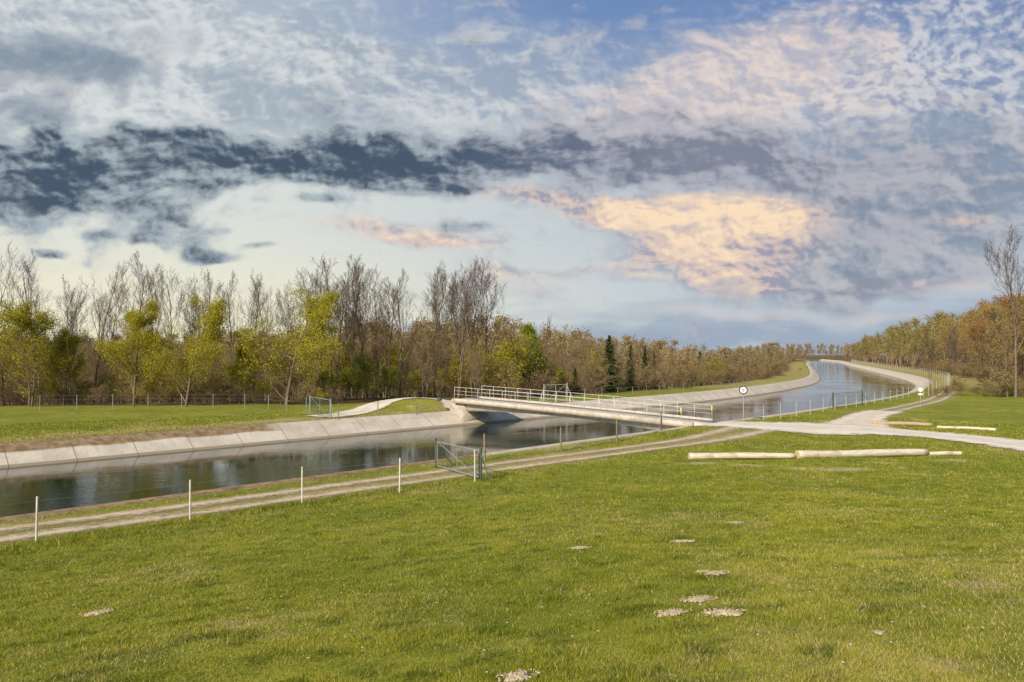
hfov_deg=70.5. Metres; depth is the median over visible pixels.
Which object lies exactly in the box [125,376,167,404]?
budding bush
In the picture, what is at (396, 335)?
budding tree
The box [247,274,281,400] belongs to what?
bare tree
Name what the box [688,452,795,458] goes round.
log
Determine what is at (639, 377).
brown shrub
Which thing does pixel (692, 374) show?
brown shrub
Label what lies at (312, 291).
bare tree
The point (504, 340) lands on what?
budding tree
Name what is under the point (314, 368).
budding tree
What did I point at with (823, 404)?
wire fence
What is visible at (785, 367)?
brown shrub
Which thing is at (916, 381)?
canal embankment
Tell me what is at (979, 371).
brown shrub
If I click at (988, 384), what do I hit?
brown shrub
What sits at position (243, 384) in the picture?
budding tree
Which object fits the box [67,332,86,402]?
budding tree
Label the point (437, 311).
bare tree
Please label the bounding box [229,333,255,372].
budding tree
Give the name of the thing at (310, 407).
gate
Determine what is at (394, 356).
budding bush
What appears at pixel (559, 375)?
budding bush
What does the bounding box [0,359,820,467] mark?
canal embankment
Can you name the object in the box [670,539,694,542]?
molehill
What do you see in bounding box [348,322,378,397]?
budding tree
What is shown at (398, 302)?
bare tree
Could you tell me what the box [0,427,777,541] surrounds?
gravel track
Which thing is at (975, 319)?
budding tree
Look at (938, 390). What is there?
brown shrub
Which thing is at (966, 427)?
log
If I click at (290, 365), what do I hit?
budding tree
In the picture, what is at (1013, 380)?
brown shrub
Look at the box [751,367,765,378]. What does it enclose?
brown shrub
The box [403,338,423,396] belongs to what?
budding tree
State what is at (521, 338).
budding tree
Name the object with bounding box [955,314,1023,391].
copper tree
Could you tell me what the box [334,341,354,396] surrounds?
budding tree
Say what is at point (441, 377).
budding tree
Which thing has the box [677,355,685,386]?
budding tree
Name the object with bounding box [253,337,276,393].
budding tree
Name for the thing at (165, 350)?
budding bush
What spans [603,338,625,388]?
budding tree
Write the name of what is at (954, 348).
bare tree
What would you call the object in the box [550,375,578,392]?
brown shrub
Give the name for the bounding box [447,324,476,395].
budding tree
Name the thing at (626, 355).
budding tree
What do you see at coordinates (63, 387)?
budding bush
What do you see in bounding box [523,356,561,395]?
green bush
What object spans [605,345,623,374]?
budding tree
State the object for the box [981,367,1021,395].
brown shrub
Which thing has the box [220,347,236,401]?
budding tree
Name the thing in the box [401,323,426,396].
budding tree
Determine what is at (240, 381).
leafy tree
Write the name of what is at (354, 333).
bare tree
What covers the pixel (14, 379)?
budding bush
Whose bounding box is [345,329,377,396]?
budding tree
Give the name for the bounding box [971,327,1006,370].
budding tree
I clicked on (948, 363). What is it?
brown shrub
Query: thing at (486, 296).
bare tree
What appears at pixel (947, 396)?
gravel path
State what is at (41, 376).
budding tree
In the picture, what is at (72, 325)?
bare tree
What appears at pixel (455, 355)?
budding tree
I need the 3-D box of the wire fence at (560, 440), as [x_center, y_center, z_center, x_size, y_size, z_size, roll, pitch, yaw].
[4.354,5.021,38.545,0.975,1.518,16.424,-1,-1,40]
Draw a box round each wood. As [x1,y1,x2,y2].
[0,311,782,404]
[721,334,882,365]
[847,296,1023,372]
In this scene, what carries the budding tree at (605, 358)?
on the ground at (968, 405)
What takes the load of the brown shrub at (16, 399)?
on the ground at (968, 405)
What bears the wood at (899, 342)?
on the ground at (968, 405)
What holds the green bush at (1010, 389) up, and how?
on the ground at (968, 405)
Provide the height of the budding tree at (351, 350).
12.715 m
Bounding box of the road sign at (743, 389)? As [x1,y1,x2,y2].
[739,385,747,420]
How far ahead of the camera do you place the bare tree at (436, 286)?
85.16 m
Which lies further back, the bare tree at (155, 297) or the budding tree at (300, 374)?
the bare tree at (155, 297)
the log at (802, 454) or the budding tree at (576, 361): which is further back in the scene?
the budding tree at (576, 361)
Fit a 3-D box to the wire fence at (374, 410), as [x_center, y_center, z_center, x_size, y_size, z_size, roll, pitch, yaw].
[-10.154,5.464,55.118,7.079,1.814,0.234,1,-1,-44]
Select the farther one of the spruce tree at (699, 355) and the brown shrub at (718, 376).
the spruce tree at (699, 355)
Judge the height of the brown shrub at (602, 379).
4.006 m
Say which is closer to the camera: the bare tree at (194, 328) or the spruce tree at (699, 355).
the bare tree at (194, 328)
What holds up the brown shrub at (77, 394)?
on the ground at (968, 405)
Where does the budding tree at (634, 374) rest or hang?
on the ground at (968, 405)
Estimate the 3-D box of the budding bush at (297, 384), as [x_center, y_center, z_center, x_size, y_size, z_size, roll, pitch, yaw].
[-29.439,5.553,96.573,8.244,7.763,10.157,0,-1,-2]
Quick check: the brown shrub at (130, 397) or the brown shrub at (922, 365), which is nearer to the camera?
the brown shrub at (130, 397)
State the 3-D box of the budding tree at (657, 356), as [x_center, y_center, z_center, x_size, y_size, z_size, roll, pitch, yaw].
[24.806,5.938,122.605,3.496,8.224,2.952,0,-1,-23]
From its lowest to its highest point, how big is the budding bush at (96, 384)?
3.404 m
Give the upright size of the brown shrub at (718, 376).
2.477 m
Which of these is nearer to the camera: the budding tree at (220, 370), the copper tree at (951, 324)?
the budding tree at (220, 370)
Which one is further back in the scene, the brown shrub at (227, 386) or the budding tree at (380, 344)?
the budding tree at (380, 344)
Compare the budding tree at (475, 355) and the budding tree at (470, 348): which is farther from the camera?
the budding tree at (475, 355)
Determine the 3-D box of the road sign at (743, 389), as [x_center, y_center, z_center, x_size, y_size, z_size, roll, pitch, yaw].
[16.343,4.539,51.207,0.600,2.850,0.124,0,-1,18]
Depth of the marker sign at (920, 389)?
67.92 m
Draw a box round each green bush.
[306,370,341,398]
[335,366,363,399]
[339,354,389,399]
[371,366,407,398]
[489,355,531,395]
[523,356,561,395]
[997,383,1012,396]
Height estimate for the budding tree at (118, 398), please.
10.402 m
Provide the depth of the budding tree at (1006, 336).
110.53 m
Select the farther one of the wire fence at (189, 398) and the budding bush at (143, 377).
the budding bush at (143, 377)
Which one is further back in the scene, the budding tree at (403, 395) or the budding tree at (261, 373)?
the budding tree at (403, 395)
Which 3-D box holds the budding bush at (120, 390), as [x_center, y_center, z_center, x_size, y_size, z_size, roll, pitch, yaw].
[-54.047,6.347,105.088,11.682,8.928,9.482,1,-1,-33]
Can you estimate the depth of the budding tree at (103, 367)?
80.96 m
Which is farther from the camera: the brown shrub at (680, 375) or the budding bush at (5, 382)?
the brown shrub at (680, 375)
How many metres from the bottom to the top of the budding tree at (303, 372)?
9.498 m
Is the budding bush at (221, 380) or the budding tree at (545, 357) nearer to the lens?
the budding bush at (221, 380)
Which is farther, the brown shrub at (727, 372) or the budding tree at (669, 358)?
the brown shrub at (727, 372)
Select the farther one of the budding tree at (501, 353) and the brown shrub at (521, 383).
the budding tree at (501, 353)
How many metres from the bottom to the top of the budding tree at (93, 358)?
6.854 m
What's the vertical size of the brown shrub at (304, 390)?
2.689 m
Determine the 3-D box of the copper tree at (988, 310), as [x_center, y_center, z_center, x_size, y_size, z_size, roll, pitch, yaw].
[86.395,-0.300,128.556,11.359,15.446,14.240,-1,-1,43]
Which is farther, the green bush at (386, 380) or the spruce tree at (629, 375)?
the spruce tree at (629, 375)
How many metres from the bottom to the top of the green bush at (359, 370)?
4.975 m
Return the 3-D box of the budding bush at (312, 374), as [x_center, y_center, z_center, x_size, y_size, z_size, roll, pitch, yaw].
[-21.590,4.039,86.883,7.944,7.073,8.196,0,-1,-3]
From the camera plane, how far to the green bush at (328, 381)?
74.09 m
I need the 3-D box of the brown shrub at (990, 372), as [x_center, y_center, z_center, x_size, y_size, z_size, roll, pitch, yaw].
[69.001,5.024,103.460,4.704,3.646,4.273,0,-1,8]
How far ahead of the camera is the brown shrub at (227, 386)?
71.45 m
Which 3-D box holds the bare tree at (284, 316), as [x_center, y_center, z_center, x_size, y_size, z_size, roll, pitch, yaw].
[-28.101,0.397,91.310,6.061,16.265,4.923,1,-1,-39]
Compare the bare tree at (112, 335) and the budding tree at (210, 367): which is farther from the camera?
the bare tree at (112, 335)
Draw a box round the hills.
[591,348,916,356]
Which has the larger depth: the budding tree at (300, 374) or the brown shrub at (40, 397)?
the budding tree at (300, 374)
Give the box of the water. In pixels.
[0,360,913,516]
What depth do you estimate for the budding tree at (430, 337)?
92.07 m
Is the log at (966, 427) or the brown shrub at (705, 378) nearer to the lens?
the log at (966, 427)
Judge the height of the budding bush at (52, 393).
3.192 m
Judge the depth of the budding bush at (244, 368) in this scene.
118.85 m
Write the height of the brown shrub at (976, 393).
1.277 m
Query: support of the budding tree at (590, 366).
on the ground at (968, 405)
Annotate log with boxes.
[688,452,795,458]
[795,449,928,458]
[872,421,931,425]
[928,451,962,455]
[937,426,995,430]
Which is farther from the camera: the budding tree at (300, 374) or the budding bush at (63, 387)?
the budding bush at (63, 387)
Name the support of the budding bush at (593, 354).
on the ground at (968, 405)
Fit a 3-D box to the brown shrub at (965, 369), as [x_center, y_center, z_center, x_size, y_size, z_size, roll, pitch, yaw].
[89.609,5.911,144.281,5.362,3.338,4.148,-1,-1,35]
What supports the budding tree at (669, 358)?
on the ground at (968, 405)
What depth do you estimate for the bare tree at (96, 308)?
74.54 m
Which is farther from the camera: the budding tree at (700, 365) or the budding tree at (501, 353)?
the budding tree at (700, 365)
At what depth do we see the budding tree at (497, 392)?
100.59 m
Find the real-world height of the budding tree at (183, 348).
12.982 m
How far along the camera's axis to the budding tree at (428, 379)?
77.19 m
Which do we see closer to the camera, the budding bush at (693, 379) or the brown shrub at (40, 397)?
the brown shrub at (40, 397)
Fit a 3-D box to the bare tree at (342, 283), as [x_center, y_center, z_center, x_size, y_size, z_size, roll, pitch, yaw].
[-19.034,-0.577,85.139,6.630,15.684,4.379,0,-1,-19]
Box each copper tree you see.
[933,317,973,362]
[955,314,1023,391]
[955,321,980,373]
[956,300,996,355]
[961,300,1011,363]
[966,292,1018,367]
[974,309,1023,371]
[981,290,1023,369]
[999,294,1023,351]
[1013,322,1023,358]
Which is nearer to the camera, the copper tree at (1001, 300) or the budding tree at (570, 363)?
the budding tree at (570, 363)
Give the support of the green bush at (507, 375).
on the ground at (968, 405)
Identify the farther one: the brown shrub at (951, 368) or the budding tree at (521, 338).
the brown shrub at (951, 368)
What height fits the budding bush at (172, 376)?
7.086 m
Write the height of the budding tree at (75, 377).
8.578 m
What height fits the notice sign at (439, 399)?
1.520 m
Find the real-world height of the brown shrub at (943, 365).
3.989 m
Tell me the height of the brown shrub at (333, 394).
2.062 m
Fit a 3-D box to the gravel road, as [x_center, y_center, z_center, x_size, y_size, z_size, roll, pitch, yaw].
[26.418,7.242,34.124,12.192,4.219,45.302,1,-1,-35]
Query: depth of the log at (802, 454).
33.57 m
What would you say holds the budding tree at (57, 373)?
on the ground at (968, 405)
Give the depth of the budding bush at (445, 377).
82.00 m
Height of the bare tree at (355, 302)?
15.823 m
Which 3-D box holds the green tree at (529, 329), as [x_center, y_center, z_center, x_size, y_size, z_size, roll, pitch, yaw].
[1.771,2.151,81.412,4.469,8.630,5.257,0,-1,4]
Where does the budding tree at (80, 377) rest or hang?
on the ground at (968, 405)
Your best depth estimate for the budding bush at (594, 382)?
118.59 m
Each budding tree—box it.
[3,349,27,404]
[3,359,31,404]
[23,341,61,403]
[42,332,64,404]
[59,357,91,403]
[62,354,83,404]
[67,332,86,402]
[76,329,96,403]
[78,332,111,402]
[79,344,106,403]
[85,351,113,403]
[91,344,119,403]
[105,341,121,403]
[111,351,129,403]
[117,357,131,403]
[123,351,139,403]
[147,348,165,402]
[171,349,196,402]
[175,329,190,402]
[196,341,225,398]
[197,342,224,401]
[210,346,226,401]
[212,354,225,399]
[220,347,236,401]
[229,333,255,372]
[229,352,256,399]
[233,335,266,400]
[243,355,262,400]
[248,344,273,400]
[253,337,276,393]
[263,339,288,399]
[271,345,294,391]
[281,334,311,397]
[285,336,314,399]
[288,349,309,399]
[294,336,335,397]
[302,338,323,399]
[316,338,341,397]
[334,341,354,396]
[339,318,368,397]
[340,320,366,397]
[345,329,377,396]
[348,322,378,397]
[355,334,386,393]
[360,320,390,397]
[363,317,401,397]
[374,328,408,397]
[395,347,413,397]
[398,331,424,396]
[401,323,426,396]
[403,319,453,396]
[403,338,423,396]
[404,340,426,396]
[410,326,443,397]
[415,323,449,396]
[418,328,446,396]
[422,327,453,396]
[422,332,449,396]
[431,327,455,395]
[445,347,464,388]
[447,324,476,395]
[447,331,469,394]
[462,331,480,396]
[462,335,487,397]
[464,337,482,393]
[487,316,516,389]
[491,321,512,389]
[493,330,514,394]
[493,334,514,393]
[500,327,513,392]
[514,323,534,392]
[521,335,540,396]
[524,324,570,393]
[537,340,552,393]
[546,338,584,391]
[547,343,567,393]
[552,349,565,393]
[557,351,576,393]
[558,342,599,390]
[562,332,594,390]
[570,329,596,393]
[575,332,604,392]
[586,350,597,391]
[594,339,624,387]
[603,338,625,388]
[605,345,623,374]
[608,351,635,389]
[614,358,641,389]
[627,337,645,389]
[643,348,659,388]
[655,352,666,388]
[659,355,670,388]
[665,347,682,387]
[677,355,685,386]
[689,355,702,385]
[691,356,705,385]
[725,348,736,382]
[938,323,956,369]
[951,313,973,362]
[952,315,968,363]
[963,311,984,374]
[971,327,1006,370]
[982,304,1023,396]
[986,309,1012,363]
[1001,307,1023,390]
[1004,314,1023,374]
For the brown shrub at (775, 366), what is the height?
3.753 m
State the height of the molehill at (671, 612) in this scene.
0.076 m
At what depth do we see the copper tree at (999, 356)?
101.59 m
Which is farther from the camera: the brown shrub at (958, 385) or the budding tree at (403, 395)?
the budding tree at (403, 395)
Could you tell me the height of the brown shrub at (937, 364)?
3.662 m
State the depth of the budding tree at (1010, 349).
108.12 m
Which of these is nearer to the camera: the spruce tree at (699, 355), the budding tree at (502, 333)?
the budding tree at (502, 333)
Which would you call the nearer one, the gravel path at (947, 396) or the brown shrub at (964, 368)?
the gravel path at (947, 396)
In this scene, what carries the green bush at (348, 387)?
on the ground at (968, 405)
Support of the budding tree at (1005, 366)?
on the ground at (968, 405)
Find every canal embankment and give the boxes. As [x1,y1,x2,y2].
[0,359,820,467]
[0,359,932,521]
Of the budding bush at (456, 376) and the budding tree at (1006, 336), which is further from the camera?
the budding tree at (1006, 336)
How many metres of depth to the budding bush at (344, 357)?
76.42 m
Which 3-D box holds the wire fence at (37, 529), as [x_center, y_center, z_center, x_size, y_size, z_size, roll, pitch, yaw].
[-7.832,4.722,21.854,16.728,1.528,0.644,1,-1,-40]
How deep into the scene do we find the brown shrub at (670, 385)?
107.39 m
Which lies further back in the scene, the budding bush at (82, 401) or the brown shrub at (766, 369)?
the brown shrub at (766, 369)
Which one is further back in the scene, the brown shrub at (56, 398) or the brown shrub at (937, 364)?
the brown shrub at (937, 364)
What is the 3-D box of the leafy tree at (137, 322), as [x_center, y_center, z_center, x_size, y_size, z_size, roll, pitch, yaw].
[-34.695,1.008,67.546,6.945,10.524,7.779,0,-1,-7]
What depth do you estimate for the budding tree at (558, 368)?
119.24 m
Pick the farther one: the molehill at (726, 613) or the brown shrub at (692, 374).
the brown shrub at (692, 374)
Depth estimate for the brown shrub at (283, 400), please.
68.65 m
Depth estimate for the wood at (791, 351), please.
511.51 m
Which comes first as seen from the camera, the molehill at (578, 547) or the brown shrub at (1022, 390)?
the molehill at (578, 547)
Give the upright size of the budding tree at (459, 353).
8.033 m
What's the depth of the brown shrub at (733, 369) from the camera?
120.33 m
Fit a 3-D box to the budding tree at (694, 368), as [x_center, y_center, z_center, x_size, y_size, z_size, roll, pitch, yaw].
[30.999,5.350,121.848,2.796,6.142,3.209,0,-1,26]
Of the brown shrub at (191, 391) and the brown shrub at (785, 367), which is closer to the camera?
the brown shrub at (191, 391)
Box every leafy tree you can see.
[0,297,77,405]
[0,319,22,381]
[36,325,96,404]
[91,295,175,406]
[143,293,231,406]
[221,340,263,403]
[222,283,346,404]
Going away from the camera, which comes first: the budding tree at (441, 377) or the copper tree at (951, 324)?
the budding tree at (441, 377)
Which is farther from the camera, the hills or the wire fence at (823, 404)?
the hills
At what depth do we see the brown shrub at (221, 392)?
68.70 m
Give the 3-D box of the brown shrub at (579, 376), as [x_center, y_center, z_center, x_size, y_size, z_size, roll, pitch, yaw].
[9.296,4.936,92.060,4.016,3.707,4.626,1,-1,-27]
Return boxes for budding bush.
[0,351,27,404]
[0,356,25,402]
[12,376,67,405]
[13,354,86,404]
[42,368,96,404]
[69,355,120,403]
[79,372,123,403]
[111,356,168,402]
[117,345,193,402]
[117,355,176,402]
[123,383,161,403]
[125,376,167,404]
[143,352,204,402]
[148,356,216,402]
[194,373,233,402]
[198,357,252,401]
[218,343,272,401]
[246,383,276,402]
[259,355,320,399]
[303,349,341,398]
[307,389,331,403]
[310,339,377,399]
[357,337,419,397]
[402,367,440,396]
[413,353,478,396]
[430,358,470,395]
[436,336,513,395]
[436,352,507,395]
[440,344,503,396]
[453,352,509,396]
[462,334,554,397]
[539,362,572,394]
[564,349,614,392]
[566,348,624,392]
[680,363,709,386]
[697,357,726,384]
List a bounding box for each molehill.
[81,608,113,616]
[495,669,539,681]
[568,546,590,548]
[653,608,688,616]
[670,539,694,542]
[679,595,717,602]
[698,607,745,616]
[700,570,730,575]
[725,521,745,523]
[873,630,884,634]
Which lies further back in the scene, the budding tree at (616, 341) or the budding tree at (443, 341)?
the budding tree at (616, 341)
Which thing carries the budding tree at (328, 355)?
on the ground at (968, 405)
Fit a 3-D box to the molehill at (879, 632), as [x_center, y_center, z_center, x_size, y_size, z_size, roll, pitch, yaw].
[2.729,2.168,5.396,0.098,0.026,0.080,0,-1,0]
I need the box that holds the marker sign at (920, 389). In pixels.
[918,387,922,404]
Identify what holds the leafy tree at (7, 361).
on the ground at (968, 405)
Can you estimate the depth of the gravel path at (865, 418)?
53.38 m
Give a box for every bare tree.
[0,242,33,405]
[7,249,52,404]
[46,275,95,404]
[78,260,132,403]
[93,281,130,403]
[94,250,165,403]
[124,273,169,402]
[153,268,195,402]
[175,271,209,401]
[186,270,231,399]
[214,270,255,400]
[240,268,272,400]
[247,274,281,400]
[268,284,314,399]
[280,254,367,399]
[284,259,351,397]
[321,260,385,397]
[321,270,374,397]
[345,254,381,397]
[353,264,405,397]
[384,268,427,397]
[414,260,459,397]
[423,266,461,396]
[434,256,496,396]
[441,272,485,394]
[448,258,497,394]
[459,263,507,395]
[539,316,551,362]
[913,329,939,392]
[944,320,965,390]
[981,297,1007,389]
[983,225,1023,397]
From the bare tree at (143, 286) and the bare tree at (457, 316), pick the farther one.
the bare tree at (457, 316)
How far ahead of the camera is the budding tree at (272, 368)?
88.81 m
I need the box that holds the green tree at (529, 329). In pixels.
[510,322,547,395]
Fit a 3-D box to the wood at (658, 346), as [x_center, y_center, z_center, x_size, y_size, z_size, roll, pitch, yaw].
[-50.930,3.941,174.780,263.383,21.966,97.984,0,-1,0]
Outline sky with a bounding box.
[0,0,1023,350]
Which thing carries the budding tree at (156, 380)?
on the ground at (968, 405)
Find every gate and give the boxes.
[309,395,333,418]
[435,438,491,483]
[539,383,573,401]
[829,390,872,407]
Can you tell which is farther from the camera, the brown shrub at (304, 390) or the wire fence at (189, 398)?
the brown shrub at (304, 390)
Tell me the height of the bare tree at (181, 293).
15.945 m
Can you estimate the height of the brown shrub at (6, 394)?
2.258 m
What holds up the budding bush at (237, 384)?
on the ground at (968, 405)
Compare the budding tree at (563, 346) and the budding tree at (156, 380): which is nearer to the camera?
the budding tree at (156, 380)
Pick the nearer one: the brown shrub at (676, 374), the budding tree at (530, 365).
the budding tree at (530, 365)
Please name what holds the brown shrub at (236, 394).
on the ground at (968, 405)
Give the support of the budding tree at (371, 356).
on the ground at (968, 405)
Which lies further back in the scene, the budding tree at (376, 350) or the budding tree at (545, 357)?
the budding tree at (545, 357)
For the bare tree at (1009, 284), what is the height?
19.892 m
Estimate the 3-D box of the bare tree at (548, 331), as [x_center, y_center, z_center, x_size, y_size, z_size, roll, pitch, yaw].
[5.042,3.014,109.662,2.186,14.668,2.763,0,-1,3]
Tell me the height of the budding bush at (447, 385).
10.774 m
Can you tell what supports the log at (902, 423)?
on the ground at (968, 405)
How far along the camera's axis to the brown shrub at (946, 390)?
81.85 m
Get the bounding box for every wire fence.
[0,450,475,541]
[39,394,306,412]
[338,401,416,418]
[481,379,742,399]
[483,411,661,460]
[763,387,908,420]
[853,360,897,369]
[899,365,949,395]
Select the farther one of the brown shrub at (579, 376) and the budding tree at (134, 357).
the brown shrub at (579, 376)
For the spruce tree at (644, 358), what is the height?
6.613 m
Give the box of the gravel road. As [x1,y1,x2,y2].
[695,421,1023,450]
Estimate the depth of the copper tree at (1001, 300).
136.38 m
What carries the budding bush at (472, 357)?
on the ground at (968, 405)
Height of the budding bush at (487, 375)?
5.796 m
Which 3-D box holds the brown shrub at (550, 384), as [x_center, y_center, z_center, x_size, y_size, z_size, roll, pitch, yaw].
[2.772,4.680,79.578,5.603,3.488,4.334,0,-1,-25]
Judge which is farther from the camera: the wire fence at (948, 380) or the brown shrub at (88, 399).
the wire fence at (948, 380)
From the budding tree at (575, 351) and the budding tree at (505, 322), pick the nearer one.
the budding tree at (575, 351)
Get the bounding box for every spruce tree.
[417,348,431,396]
[569,368,582,393]
[592,335,625,391]
[621,345,639,390]
[639,346,649,389]
[649,353,658,388]
[693,352,707,385]
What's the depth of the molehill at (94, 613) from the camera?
9.80 m
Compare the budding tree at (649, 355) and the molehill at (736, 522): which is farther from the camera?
the budding tree at (649, 355)
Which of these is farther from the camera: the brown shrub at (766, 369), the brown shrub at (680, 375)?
the brown shrub at (766, 369)
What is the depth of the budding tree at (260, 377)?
98.06 m
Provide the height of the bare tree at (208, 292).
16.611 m
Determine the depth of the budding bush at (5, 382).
80.92 m
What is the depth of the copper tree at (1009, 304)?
150.06 m
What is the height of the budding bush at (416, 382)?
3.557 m
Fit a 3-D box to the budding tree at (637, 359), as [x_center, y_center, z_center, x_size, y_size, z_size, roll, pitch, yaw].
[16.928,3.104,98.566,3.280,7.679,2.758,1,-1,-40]
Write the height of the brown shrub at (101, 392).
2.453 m
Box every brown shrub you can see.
[0,385,21,405]
[8,378,49,403]
[8,392,25,404]
[48,389,72,404]
[59,378,98,404]
[81,389,103,404]
[84,381,117,404]
[117,386,142,404]
[154,379,190,404]
[177,384,200,402]
[190,381,215,404]
[192,377,234,404]
[216,383,237,402]
[230,390,247,402]
[264,377,298,402]
[274,387,290,404]
[284,379,324,404]
[323,384,346,403]
[507,375,536,398]
[516,368,561,397]
[535,366,564,395]
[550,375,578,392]
[567,367,598,392]
[575,364,616,392]
[622,365,659,389]
[641,370,663,387]
[660,364,690,387]
[664,369,687,386]
[665,365,690,387]
[665,375,679,387]
[682,368,703,386]
[701,369,718,384]
[709,370,726,384]
[716,366,733,380]
[723,364,746,381]
[748,362,768,379]
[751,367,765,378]
[753,365,773,378]
[767,361,784,375]
[781,363,792,371]
[916,362,928,370]
[928,386,941,396]
[930,360,944,372]
[935,359,952,374]
[936,359,953,374]
[940,385,952,395]
[944,364,957,375]
[946,378,968,395]
[949,363,975,377]
[955,363,973,376]
[963,362,979,374]
[969,386,984,394]
[972,365,991,381]
[974,378,1002,396]
[976,370,999,387]
[979,365,1012,379]
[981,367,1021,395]
[996,372,1023,394]
[1004,367,1023,391]
[1017,382,1023,395]
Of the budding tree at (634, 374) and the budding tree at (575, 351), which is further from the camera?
the budding tree at (634, 374)
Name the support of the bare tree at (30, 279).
on the ground at (968, 405)
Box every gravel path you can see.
[306,397,450,417]
[818,410,901,427]
[878,391,955,410]
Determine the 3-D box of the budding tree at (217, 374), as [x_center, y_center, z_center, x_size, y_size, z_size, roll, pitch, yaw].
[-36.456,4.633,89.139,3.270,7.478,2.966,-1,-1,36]
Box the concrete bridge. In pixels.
[450,386,717,429]
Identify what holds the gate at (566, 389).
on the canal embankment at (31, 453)
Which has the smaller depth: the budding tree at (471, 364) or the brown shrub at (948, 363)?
the budding tree at (471, 364)
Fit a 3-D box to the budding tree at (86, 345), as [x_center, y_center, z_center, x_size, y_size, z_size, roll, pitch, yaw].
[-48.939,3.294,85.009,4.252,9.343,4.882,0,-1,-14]
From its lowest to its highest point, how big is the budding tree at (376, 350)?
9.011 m
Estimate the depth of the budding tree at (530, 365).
81.29 m
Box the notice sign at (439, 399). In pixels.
[437,397,441,411]
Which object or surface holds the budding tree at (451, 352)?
on the ground at (968, 405)
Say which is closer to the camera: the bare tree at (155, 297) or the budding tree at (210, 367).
the budding tree at (210, 367)
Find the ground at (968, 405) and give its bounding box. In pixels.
[0,355,1023,681]
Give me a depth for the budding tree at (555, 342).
116.24 m
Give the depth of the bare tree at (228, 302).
88.16 m
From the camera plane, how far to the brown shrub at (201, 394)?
68.56 m
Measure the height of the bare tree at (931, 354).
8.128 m
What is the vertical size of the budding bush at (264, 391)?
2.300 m
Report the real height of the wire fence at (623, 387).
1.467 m
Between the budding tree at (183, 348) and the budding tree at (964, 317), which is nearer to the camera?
the budding tree at (183, 348)
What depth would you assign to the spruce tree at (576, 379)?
87.83 m
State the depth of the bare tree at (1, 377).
72.55 m
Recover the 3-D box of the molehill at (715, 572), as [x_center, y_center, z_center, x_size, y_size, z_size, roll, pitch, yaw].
[2.432,2.773,8.672,0.361,0.084,0.323,0,-1,17]
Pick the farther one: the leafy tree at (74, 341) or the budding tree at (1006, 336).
the budding tree at (1006, 336)
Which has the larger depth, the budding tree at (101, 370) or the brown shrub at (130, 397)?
the budding tree at (101, 370)
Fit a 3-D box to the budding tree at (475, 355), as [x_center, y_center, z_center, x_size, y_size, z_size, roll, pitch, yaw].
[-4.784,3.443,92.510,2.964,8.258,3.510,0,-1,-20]
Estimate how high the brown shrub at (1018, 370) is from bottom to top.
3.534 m
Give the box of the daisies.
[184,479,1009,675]
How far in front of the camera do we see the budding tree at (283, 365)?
82.90 m
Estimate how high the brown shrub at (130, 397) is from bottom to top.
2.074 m
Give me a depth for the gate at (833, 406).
65.31 m
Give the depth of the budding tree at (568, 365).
125.57 m
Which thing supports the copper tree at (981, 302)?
on the ground at (968, 405)
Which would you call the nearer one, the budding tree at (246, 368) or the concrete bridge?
the concrete bridge
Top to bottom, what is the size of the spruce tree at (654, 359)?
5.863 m
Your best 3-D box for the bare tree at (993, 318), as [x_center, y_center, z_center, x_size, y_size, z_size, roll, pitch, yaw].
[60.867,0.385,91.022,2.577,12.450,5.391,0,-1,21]
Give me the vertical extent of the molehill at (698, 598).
0.078 m
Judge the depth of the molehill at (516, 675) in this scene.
5.11 m
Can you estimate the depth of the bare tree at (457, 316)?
87.20 m
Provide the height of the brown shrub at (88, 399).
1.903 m
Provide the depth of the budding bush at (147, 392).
70.57 m
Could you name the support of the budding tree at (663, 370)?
on the ground at (968, 405)
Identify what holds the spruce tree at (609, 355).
on the ground at (968, 405)
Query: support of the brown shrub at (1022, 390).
on the ground at (968, 405)
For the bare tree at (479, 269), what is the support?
on the ground at (968, 405)
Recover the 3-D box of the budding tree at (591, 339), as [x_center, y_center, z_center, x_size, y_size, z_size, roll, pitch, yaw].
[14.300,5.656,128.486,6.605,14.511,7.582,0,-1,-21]
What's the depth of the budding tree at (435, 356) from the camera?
87.89 m
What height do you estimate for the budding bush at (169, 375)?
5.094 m
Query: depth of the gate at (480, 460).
28.73 m
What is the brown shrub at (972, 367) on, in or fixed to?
on the ground at (968, 405)
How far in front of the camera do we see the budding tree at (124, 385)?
91.33 m
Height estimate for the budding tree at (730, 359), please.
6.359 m
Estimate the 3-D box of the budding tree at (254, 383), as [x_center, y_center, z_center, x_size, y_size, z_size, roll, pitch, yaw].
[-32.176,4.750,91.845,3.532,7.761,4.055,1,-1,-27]
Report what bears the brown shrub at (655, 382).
on the ground at (968, 405)
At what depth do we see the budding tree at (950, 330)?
169.68 m
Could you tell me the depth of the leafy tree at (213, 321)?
65.94 m
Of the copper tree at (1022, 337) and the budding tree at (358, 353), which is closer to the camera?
the copper tree at (1022, 337)

